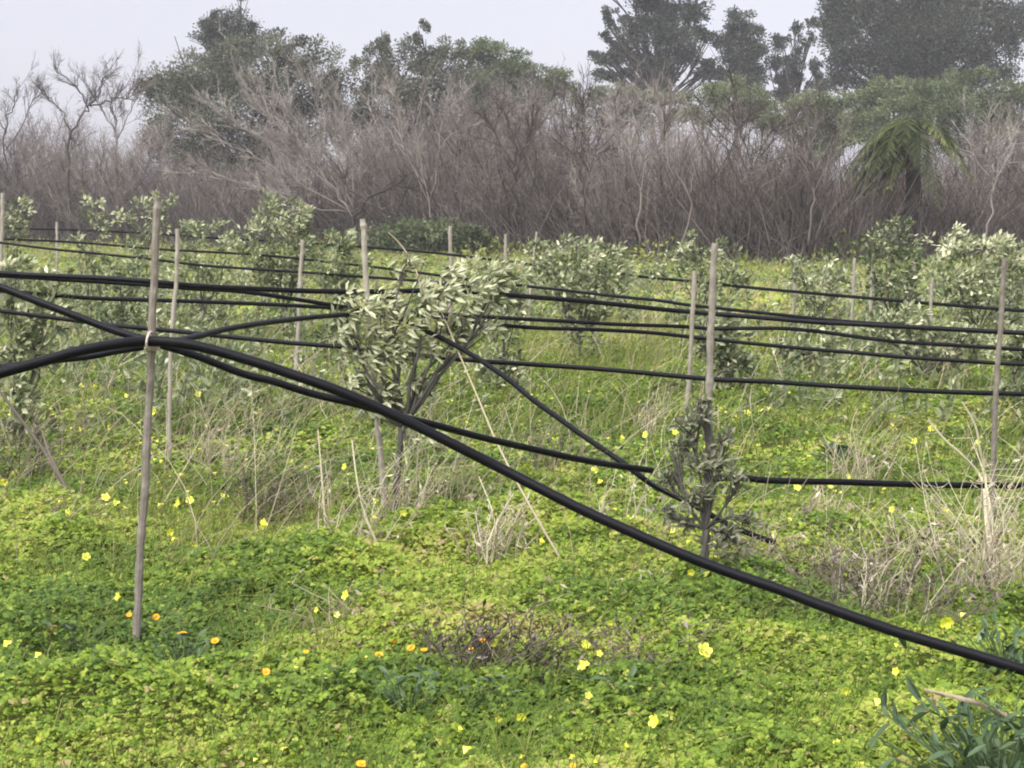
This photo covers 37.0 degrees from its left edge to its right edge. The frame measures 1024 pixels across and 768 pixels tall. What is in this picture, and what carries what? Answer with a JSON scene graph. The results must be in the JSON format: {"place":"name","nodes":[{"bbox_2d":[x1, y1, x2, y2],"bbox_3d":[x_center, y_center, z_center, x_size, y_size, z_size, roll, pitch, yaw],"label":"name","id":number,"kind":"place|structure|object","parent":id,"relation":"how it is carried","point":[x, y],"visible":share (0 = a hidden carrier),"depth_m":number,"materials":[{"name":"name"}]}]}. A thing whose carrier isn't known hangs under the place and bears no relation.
{"place":"outdoors","nodes":[
{"label":"outdoors","id":0,"kind":"place"},
{"bbox_2d":[0,241,469,287],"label":"irrigation pipe","id":1,"kind":"object","parent":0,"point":[235,267],"visible":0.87,"depth_m":16.87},
{"bbox_2d":[4,238,900,323],"bbox_3d":[-3.649,-1.466,17.990,18.406,0.622,1.241,6,9,40],"label":"irrigation pipe","id":2,"kind":"object","parent":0,"point":[579,292],"visible":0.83,"depth_m":14.98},
{"bbox_2d":[0,239,1023,767],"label":"wild grass","id":3,"kind":"structure","parent":0,"point":[526,759],"depth_m":7.82,"materials":[{"name":"plant"}]},
{"bbox_2d":[0,229,1023,767],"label":"ground","id":4,"kind":"structure","parent":0,"point":[302,749],"depth_m":6.70,"materials":[{"name":"plant"}]},
{"bbox_2d":[0,193,4,336],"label":"wooden stake","id":5,"kind":"object","parent":4,"relation":"on","point":[2,217],"visible":0.8,"depth_m":19.89,"materials":[{"name":"wood"}]},
{"bbox_2d":[2,194,36,323],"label":"young tree","id":6,"kind":"object","parent":4,"relation":"on","point":[19,225],"visible":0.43,"depth_m":20.95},
{"bbox_2d":[0,52,52,235],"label":"bare tree","id":7,"kind":"object","parent":4,"relation":"on","point":[6,114],"visible":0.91,"depth_m":69.33,"materials":[{"name":"grey plant"}]},
{"bbox_2d":[0,252,79,449],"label":"young tree","id":8,"kind":"object","parent":4,"relation":"on","point":[21,388],"visible":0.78,"depth_m":10.59,"materials":[{"name":"plant"}]},
{"bbox_2d":[32,618,105,656],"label":"leafy herb","id":9,"kind":"object","parent":4,"relation":"on","point":[71,639],"visible":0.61,"depth_m":5.74,"materials":[{"name":"green plant"}]},
{"bbox_2d":[0,388,144,501],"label":"dry weed","id":10,"kind":"object","parent":4,"relation":"on","point":[51,463],"visible":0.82,"depth_m":9.32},
{"bbox_2d":[27,46,148,240],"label":"bare tree","id":11,"kind":"object","parent":4,"relation":"on","point":[55,68],"visible":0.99,"depth_m":66.60,"materials":[{"name":"grey plant"}]},
{"bbox_2d":[62,190,126,313],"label":"young tree","id":12,"kind":"object","parent":4,"relation":"on","point":[91,223],"visible":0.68,"depth_m":21.87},
{"bbox_2d":[67,40,157,226],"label":"bare tree","id":13,"kind":"object","parent":4,"relation":"on","point":[146,84],"visible":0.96,"depth_m":66.59,"materials":[{"name":"grey plant"}]},
{"bbox_2d":[74,245,165,341],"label":"young tree","id":14,"kind":"object","parent":4,"relation":"on","point":[121,313],"visible":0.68,"depth_m":17.50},
{"bbox_2d":[111,189,178,323],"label":"young tree","id":15,"kind":"object","parent":4,"relation":"on","point":[155,193],"visible":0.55,"depth_m":20.92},
{"bbox_2d":[132,197,161,650],"bbox_3d":[-1.370,0.207,5.749,0.151,1.809,0.111,5,8,37],"label":"wooden stake","id":16,"kind":"object","parent":4,"relation":"on","point":[145,485],"visible":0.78,"depth_m":5.73,"materials":[{"name":"grey wood"}]},
{"bbox_2d":[0,283,653,472],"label":"irrigation pipe","id":17,"kind":"object","parent":16,"relation":"attached to","point":[123,333],"visible":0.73,"depth_m":5.88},
{"bbox_2d":[0,336,1023,675],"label":"irrigation pipe","id":18,"kind":"object","parent":16,"relation":"attached to","point":[536,488],"visible":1,"depth_m":5.56,"materials":[{"name":"plastic"}]},
{"bbox_2d":[166,229,179,468],"bbox_3d":[-2.225,-0.194,10.042,0.130,1.639,0.039,0,6,0],"label":"wooden stake","id":19,"kind":"object","parent":4,"relation":"on","point":[172,326],"visible":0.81,"depth_m":10.02,"materials":[{"name":"wood"}]},
{"bbox_2d":[147,614,215,666],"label":"leafy herb","id":20,"kind":"object","parent":4,"relation":"on","point":[183,636],"visible":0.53,"depth_m":5.57,"materials":[{"name":"green plant"}]},
{"bbox_2d":[161,217,243,330],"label":"young tree","id":21,"kind":"object","parent":4,"relation":"on","point":[193,225],"visible":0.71,"depth_m":19.46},
{"bbox_2d":[162,376,244,475],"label":"dry weed","id":22,"kind":"object","parent":4,"relation":"on","point":[211,443],"visible":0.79,"depth_m":10.03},
{"bbox_2d":[188,0,287,187],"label":"evergreen tree","id":23,"kind":"object","parent":4,"relation":"on","point":[209,28],"visible":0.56,"depth_m":92.87,"materials":[{"name":"green plant"}]},
{"bbox_2d":[184,398,301,489],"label":"dry weed","id":24,"kind":"object","parent":4,"relation":"on","point":[232,459],"visible":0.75,"depth_m":9.39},
{"bbox_2d":[127,28,360,195],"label":"evergreen tree","id":25,"kind":"object","parent":4,"relation":"on","point":[179,90],"visible":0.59,"depth_m":80.40,"materials":[{"name":"green plant"}]},
{"bbox_2d":[206,370,302,443],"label":"dry weed","id":26,"kind":"object","parent":4,"relation":"on","point":[257,391],"visible":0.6,"depth_m":11.13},
{"bbox_2d":[227,187,330,339],"bbox_3d":[-2.794,-1.341,18.433,1.231,2.065,0.775,0,6,0],"label":"young tree","id":27,"kind":"object","parent":4,"relation":"on","point":[300,226],"visible":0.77,"depth_m":18.35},
{"bbox_2d":[294,240,304,369],"bbox_3d":[-2.037,-0.635,14.623,0.145,1.481,0.054,0,6,0],"label":"wooden stake","id":28,"kind":"object","parent":4,"relation":"on","point":[299,283],"visible":0.66,"depth_m":14.59,"materials":[{"name":"wood"}]},
{"bbox_2d":[222,436,430,525],"bbox_3d":[-1.094,0.558,8.232,0.876,0.588,1.036,-5,8,-39],"label":"dry weed","id":29,"kind":"object","parent":4,"relation":"on","point":[265,500],"visible":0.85,"depth_m":8.29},
{"bbox_2d":[311,227,380,364],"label":"young tree","id":30,"kind":"object","parent":4,"relation":"on","point":[330,282],"visible":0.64,"depth_m":15.96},
{"bbox_2d":[248,430,464,564],"bbox_3d":[-0.709,0.554,7.399,1.004,0.759,0.826,0,6,0],"label":"dry weed","id":31,"kind":"object","parent":4,"relation":"on","point":[327,521],"visible":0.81,"depth_m":7.45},
{"bbox_2d":[347,214,395,252],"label":"bush","id":32,"kind":"object","parent":4,"relation":"on","point":[369,241],"visible":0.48,"depth_m":54.18,"materials":[{"name":"green plant"}]},
{"bbox_2d":[360,219,386,507],"bbox_3d":[-0.765,-0.053,8.467,0.135,1.714,0.049,0,6,0],"label":"wooden stake","id":33,"kind":"object","parent":4,"relation":"on","point":[378,433],"visible":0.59,"depth_m":8.42,"materials":[{"name":"wood"}]},
{"bbox_2d":[0,312,775,543],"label":"irrigation pipe","id":34,"kind":"object","parent":33,"relation":"attached to","point":[505,377],"visible":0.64,"depth_m":7.21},
{"bbox_2d":[328,157,430,237],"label":"bare tree","id":35,"kind":"object","parent":4,"relation":"on","point":[363,204],"visible":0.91,"depth_m":54.52,"materials":[{"name":"grey plant"}]},
{"bbox_2d":[246,568,570,655],"bbox_3d":[-0.504,0.929,6.098,1.210,0.305,0.946,-6,9,-43],"label":"dry weed","id":36,"kind":"object","parent":4,"relation":"on","point":[380,626],"visible":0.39,"depth_m":6.14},
{"bbox_2d":[372,651,460,718],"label":"leafy herb","id":37,"kind":"object","parent":4,"relation":"on","point":[399,681],"visible":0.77,"depth_m":5.11,"materials":[{"name":"green plant"}]},
{"bbox_2d":[354,60,487,223],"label":"bare tree","id":38,"kind":"object","parent":4,"relation":"on","point":[420,122],"visible":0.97,"depth_m":52.67,"materials":[{"name":"grey plant"}]},
{"bbox_2d":[330,249,520,510],"bbox_3d":[-0.458,0.055,8.305,1.049,1.577,0.491,0,6,0],"label":"young tree","id":39,"kind":"object","parent":4,"relation":"on","point":[389,393],"visible":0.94,"depth_m":8.23,"materials":[{"name":"green plant"}]},
{"bbox_2d":[368,214,503,254],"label":"bush","id":40,"kind":"object","parent":4,"relation":"on","point":[421,233],"visible":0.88,"depth_m":51.08,"materials":[{"name":"green plant"}]},
{"bbox_2d":[355,407,518,523],"bbox_3d":[-0.511,0.482,8.172,0.848,0.727,0.769,-3,7,-25],"label":"dry weed","id":41,"kind":"object","parent":4,"relation":"on","point":[421,493],"visible":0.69,"depth_m":8.13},
{"bbox_2d":[342,18,556,168],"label":"evergreen tree","id":42,"kind":"object","parent":4,"relation":"on","point":[419,63],"visible":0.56,"depth_m":82.22,"materials":[{"name":"green plant"}]},
{"bbox_2d":[405,414,522,516],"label":"dry weed","id":43,"kind":"object","parent":4,"relation":"on","point":[471,497],"visible":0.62,"depth_m":8.47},
{"bbox_2d":[440,674,522,719],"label":"leafy herb","id":44,"kind":"object","parent":4,"relation":"on","point":[478,679],"visible":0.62,"depth_m":5.14,"materials":[{"name":"green plant"}]},
{"bbox_2d":[456,253,536,399],"bbox_3d":[-0.155,-0.464,13.604,0.773,1.412,0.533,0,6,0],"label":"young tree","id":45,"kind":"object","parent":4,"relation":"on","point":[517,304],"visible":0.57,"depth_m":13.51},
{"bbox_2d":[440,311,560,558],"bbox_3d":[-0.096,0.202,7.656,0.065,1.112,1.377,-3,7,-26],"label":"dead cane","id":46,"kind":"object","parent":4,"relation":"on","point":[535,515],"visible":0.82,"depth_m":7.54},
{"bbox_2d":[444,465,559,564],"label":"dry weed","id":47,"kind":"object","parent":4,"relation":"on","point":[482,544],"visible":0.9,"depth_m":7.32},
{"bbox_2d":[7,340,1002,511],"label":"distant flowers","id":48,"kind":"object","parent":4,"relation":"on","point":[187,491],"visible":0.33,"depth_m":10.46,"materials":[{"name":"yellow plant"}]},
{"bbox_2d":[0,51,1023,261],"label":"bare thicket","id":49,"kind":"object","parent":4,"relation":"on","point":[16,161],"visible":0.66,"depth_m":56.16,"materials":[{"name":"grey plant"}]},
{"bbox_2d":[0,125,1023,265],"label":"undergrowth","id":50,"kind":"object","parent":4,"relation":"on","point":[877,213],"visible":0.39,"depth_m":46.96,"materials":[{"name":"grey plant"}]},
{"bbox_2d":[563,52,694,245],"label":"bare tree","id":51,"kind":"object","parent":50,"relation":"on","point":[614,114],"visible":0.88,"depth_m":44.39,"materials":[{"name":"grey plant"}]},
{"bbox_2d":[684,59,823,245],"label":"bare tree","id":52,"kind":"object","parent":50,"relation":"on","point":[750,114],"visible":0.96,"depth_m":42.29,"materials":[{"name":"grey plant"}]},
{"bbox_2d":[736,77,869,245],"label":"bare tree","id":53,"kind":"object","parent":50,"relation":"on","point":[804,158],"visible":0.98,"depth_m":41.59,"materials":[{"name":"grey plant"}]},
{"bbox_2d":[912,76,1023,240],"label":"bare tree","id":54,"kind":"object","parent":50,"relation":"on","point":[990,131],"visible":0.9,"depth_m":43.99,"materials":[{"name":"grey plant"}]},
{"bbox_2d":[0,248,1023,432],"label":"leafy weeds","id":55,"kind":"object","parent":4,"relation":"on","point":[161,364],"visible":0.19,"depth_m":14.71,"materials":[{"name":"plant"}]},
{"bbox_2d":[0,265,1023,582],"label":"dry stalks","id":56,"kind":"object","parent":4,"relation":"on","point":[450,371],"visible":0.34,"depth_m":10.53,"materials":[{"name":"plant"}]},
{"bbox_2d":[4,226,1023,289],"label":"weedy bank","id":57,"kind":"structure","parent":4,"relation":"on","point":[641,251],"depth_m":44.21,"materials":[{"name":"green plant"}]},
{"bbox_2d":[156,26,359,230],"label":"bare tree","id":58,"kind":"object","parent":57,"relation":"on","point":[292,138],"visible":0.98,"depth_m":55.55,"materials":[{"name":"grey plant"}]},
{"bbox_2d":[459,62,557,247],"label":"bare tree","id":59,"kind":"object","parent":57,"relation":"on","point":[487,122],"visible":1,"depth_m":48.83,"materials":[{"name":"grey plant"}]},
{"bbox_2d":[536,56,637,240],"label":"bare tree","id":60,"kind":"object","parent":57,"relation":"on","point":[584,128],"visible":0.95,"depth_m":46.72,"materials":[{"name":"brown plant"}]},
{"bbox_2d":[624,68,760,240],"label":"bare tree","id":61,"kind":"object","parent":57,"relation":"on","point":[665,119],"visible":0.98,"depth_m":43.60,"materials":[{"name":"grey plant"}]},
{"bbox_2d":[407,588,621,689],"bbox_3d":[-0.034,0.965,5.623,0.719,0.383,0.702,3,7,26],"label":"weed","id":62,"kind":"object","parent":4,"relation":"on","point":[476,643],"visible":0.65,"depth_m":5.59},
{"bbox_2d":[448,35,582,170],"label":"evergreen tree","id":63,"kind":"object","parent":4,"relation":"on","point":[480,46],"visible":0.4,"depth_m":88.11,"materials":[{"name":"green plant"}]},
{"bbox_2d":[501,410,606,484],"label":"dry weed","id":64,"kind":"object","parent":4,"relation":"on","point":[540,445],"visible":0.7,"depth_m":9.38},
{"bbox_2d":[520,231,640,359],"bbox_3d":[0.739,-0.866,16.440,1.317,1.571,0.852,0,6,0],"label":"young tree","id":65,"kind":"object","parent":4,"relation":"on","point":[563,278],"visible":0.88,"depth_m":16.39,"materials":[{"name":"plant"}]},
{"bbox_2d":[497,593,728,711],"bbox_3d":[0.384,0.994,5.721,0.904,0.291,1.072,0,6,0],"label":"dry weed","id":66,"kind":"object","parent":4,"relation":"on","point":[630,654],"visible":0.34,"depth_m":5.66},
{"bbox_2d":[590,664,636,712],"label":"leafy herb","id":67,"kind":"object","parent":4,"relation":"on","point":[633,669],"visible":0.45,"depth_m":5.21,"materials":[{"name":"green plant"}]},
{"bbox_2d":[563,446,679,535],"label":"dry weed","id":68,"kind":"object","parent":4,"relation":"on","point":[606,508],"visible":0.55,"depth_m":7.93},
{"bbox_2d":[566,79,678,162],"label":"evergreen tree","id":69,"kind":"object","parent":4,"relation":"on","point":[599,90],"visible":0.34,"depth_m":84.45,"materials":[{"name":"green plant"}]},
{"bbox_2d":[602,350,690,436],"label":"dry weed","id":70,"kind":"object","parent":4,"relation":"on","point":[647,415],"visible":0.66,"depth_m":11.42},
{"bbox_2d":[587,0,717,168],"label":"evergreen tree","id":71,"kind":"object","parent":4,"relation":"on","point":[661,27],"visible":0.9,"depth_m":109.62,"materials":[{"name":"green plant"}]},
{"bbox_2d":[683,271,697,425],"bbox_3d":[1.353,-0.209,11.651,0.104,1.305,0.045,0,6,0],"label":"wooden stake","id":72,"kind":"object","parent":4,"relation":"on","point":[692,319],"visible":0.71,"depth_m":11.62,"materials":[{"name":"wood"}]},
{"bbox_2d":[635,228,754,345],"bbox_3d":[2.200,-1.104,18.531,1.450,1.571,0.694,0,6,0],"label":"young tree","id":73,"kind":"object","parent":4,"relation":"on","point":[695,258],"visible":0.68,"depth_m":18.43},
{"bbox_2d":[644,394,764,579],"bbox_3d":[0.843,0.527,6.731,0.533,0.994,0.254,0,6,0],"label":"young tree","id":74,"kind":"object","parent":4,"relation":"on","point":[722,533],"visible":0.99,"depth_m":6.70,"materials":[{"name":"green plant"}]},
{"bbox_2d":[701,243,717,577],"bbox_3d":[0.871,0.188,6.764,0.058,1.618,0.042,0,6,0],"label":"wooden stake","id":75,"kind":"object","parent":4,"relation":"on","point":[709,383],"visible":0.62,"depth_m":6.70,"materials":[{"name":"grey wood"}]},
{"bbox_2d":[683,298,762,398],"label":"young tree","id":76,"kind":"object","parent":4,"relation":"on","point":[741,362],"visible":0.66,"depth_m":13.80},
{"bbox_2d":[671,73,780,168],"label":"evergreen tree","id":77,"kind":"object","parent":4,"relation":"on","point":[714,89],"visible":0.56,"depth_m":84.50,"materials":[{"name":"green plant"}]},
{"bbox_2d":[708,4,774,154],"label":"evergreen tree","id":78,"kind":"object","parent":4,"relation":"on","point":[748,61],"visible":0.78,"depth_m":109.65,"materials":[{"name":"green plant"}]},
{"bbox_2d":[667,505,920,605],"bbox_3d":[1.242,0.787,6.937,1.082,0.392,1.042,0,6,0],"label":"dry weed","id":79,"kind":"object","parent":4,"relation":"on","point":[771,546],"visible":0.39,"depth_m":6.98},
{"bbox_2d":[764,19,825,142],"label":"evergreen tree","id":80,"kind":"object","parent":4,"relation":"on","point":[792,77],"visible":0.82,"depth_m":109.92,"materials":[{"name":"green plant"}]},
{"bbox_2d":[758,88,857,175],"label":"evergreen tree","id":81,"kind":"object","parent":4,"relation":"on","point":[837,101],"visible":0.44,"depth_m":82.42,"materials":[{"name":"green plant"}]},
{"bbox_2d":[768,328,847,377],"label":"young tree","id":82,"kind":"object","parent":4,"relation":"on","point":[829,344],"visible":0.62,"depth_m":14.78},
{"bbox_2d":[780,252,858,338],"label":"young tree","id":83,"kind":"object","parent":4,"relation":"on","point":[834,278],"visible":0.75,"depth_m":18.98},
{"bbox_2d":[809,438,853,459],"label":"leafy herb","id":84,"kind":"object","parent":4,"relation":"on","point":[844,446],"visible":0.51,"depth_m":10.09,"materials":[{"name":"green plant"}]},
{"bbox_2d":[795,461,890,538],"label":"dry weed","id":85,"kind":"object","parent":4,"relation":"on","point":[835,501],"visible":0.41,"depth_m":7.94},
{"bbox_2d":[849,258,855,347],"bbox_3d":[3.895,-0.833,17.517,0.062,1.220,0.044,0,6,0],"label":"wooden stake","id":86,"kind":"object","parent":4,"relation":"on","point":[853,290],"visible":0.67,"depth_m":17.48,"materials":[{"name":"wood"}]},
{"bbox_2d":[802,402,920,491],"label":"dry weed","id":87,"kind":"object","parent":4,"relation":"on","point":[856,456],"visible":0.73,"depth_m":9.48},
{"bbox_2d":[704,495,1023,634],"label":"dry weed","id":88,"kind":"object","parent":4,"relation":"on","point":[996,596],"visible":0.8,"depth_m":6.44,"materials":[{"name":"plant"}]},
{"bbox_2d":[713,475,1023,488],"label":"irrigation pipe","id":89,"kind":"object","parent":4,"relation":"on","point":[829,481],"visible":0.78,"depth_m":7.23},
{"bbox_2d":[836,74,938,170],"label":"evergreen tree","id":90,"kind":"object","parent":4,"relation":"on","point":[869,110],"visible":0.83,"depth_m":80.50,"materials":[{"name":"green plant"}]},
{"bbox_2d":[858,213,936,345],"bbox_3d":[4.516,-1.125,17.953,0.999,1.742,0.740,0,6,0],"label":"young tree","id":91,"kind":"object","parent":4,"relation":"on","point":[894,292],"visible":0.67,"depth_m":17.85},
{"bbox_2d":[840,117,973,254],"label":"palm tree","id":92,"kind":"object","parent":4,"relation":"on","point":[894,136],"visible":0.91,"depth_m":44.26,"materials":[{"name":"green plant"}]},
{"bbox_2d":[844,520,977,625],"bbox_3d":[1.631,0.809,6.282,0.467,0.512,0.494,-2,7,-15],"label":"dry weed","id":93,"kind":"object","parent":4,"relation":"on","point":[895,574],"visible":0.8,"depth_m":6.31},
{"bbox_2d":[802,0,1023,199],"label":"evergreen tree","id":94,"kind":"object","parent":4,"relation":"on","point":[923,39],"visible":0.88,"depth_m":105.17,"materials":[{"name":"green plant"}]},
{"bbox_2d":[855,299,993,388],"bbox_3d":[3.800,-0.306,14.101,1.312,0.984,0.638,0,6,0],"label":"young tree","id":95,"kind":"object","parent":4,"relation":"on","point":[905,334],"visible":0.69,"depth_m":14.03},
{"bbox_2d":[856,487,1008,567],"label":"dry weed","id":96,"kind":"object","parent":4,"relation":"on","point":[922,535],"visible":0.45,"depth_m":7.40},
{"bbox_2d":[869,676,1023,767],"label":"leafy herb","id":97,"kind":"object","parent":4,"relation":"on","point":[979,749],"visible":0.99,"depth_m":4.37,"materials":[{"name":"green plant"}]},
{"bbox_2d":[924,688,1013,721],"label":"fallen branch","id":98,"kind":"object","parent":97,"relation":"on","point":[969,701],"visible":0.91,"depth_m":4.44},
{"bbox_2d":[879,371,1023,611],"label":"dry weed","id":99,"kind":"object","parent":4,"relation":"on","point":[993,544],"visible":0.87,"depth_m":6.75,"materials":[{"name":"plant"}]},
{"bbox_2d":[898,611,1023,691],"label":"leafy herb","id":100,"kind":"object","parent":4,"relation":"on","point":[1011,654],"visible":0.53,"depth_m":5.43,"materials":[{"name":"green plant"}]},
{"bbox_2d":[912,221,1023,366],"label":"young tree","id":101,"kind":"object","parent":4,"relation":"on","point":[947,252],"visible":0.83,"depth_m":16.43,"materials":[{"name":"plant"}]},
{"bbox_2d":[922,63,1023,172],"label":"evergreen tree","id":102,"kind":"object","parent":4,"relation":"on","point":[950,109],"visible":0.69,"depth_m":86.41,"materials":[{"name":"green plant"}]},
{"bbox_2d":[962,421,1023,490],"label":"dry weed","id":103,"kind":"object","parent":4,"relation":"on","point":[1003,467],"visible":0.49,"depth_m":9.54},
{"bbox_2d":[990,259,1006,530],"bbox_3d":[2.524,0.106,7.963,0.052,1.510,0.039,0,6,0],"label":"wooden stake","id":104,"kind":"object","parent":4,"relation":"on","point":[994,437],"visible":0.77,"depth_m":7.93,"materials":[{"name":"grey wood"}]},
{"bbox_2d":[987,317,1023,410],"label":"young tree","id":105,"kind":"object","parent":4,"relation":"on","point":[1017,341],"visible":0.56,"depth_m":12.49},
{"bbox_2d":[0,290,1023,351],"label":"irrigation pipe","id":106,"kind":"object","parent":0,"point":[293,305],"visible":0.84,"depth_m":11.15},
{"bbox_2d":[0,276,1023,366],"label":"irrigation pipe","id":107,"kind":"object","parent":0,"point":[516,326],"visible":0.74,"depth_m":11.40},
{"bbox_2d":[0,309,1023,396],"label":"irrigation pipe","id":108,"kind":"object","parent":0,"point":[643,372],"visible":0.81,"depth_m":8.50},
{"bbox_2d":[0,271,1023,335],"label":"irrigation pipe","id":109,"kind":"object","parent":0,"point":[417,290],"visible":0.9,"depth_m":10.87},
{"bbox_2d":[0,0,1023,212],"label":"sky","id":110,"kind":"structure","parent":0,"point":[82,31],"materials":[{"name":"white"}]},
{"bbox_2d":[4,227,1023,312],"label":"irrigation pipe","id":111,"kind":"object","parent":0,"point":[768,289],"visible":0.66,"depth_m":18.40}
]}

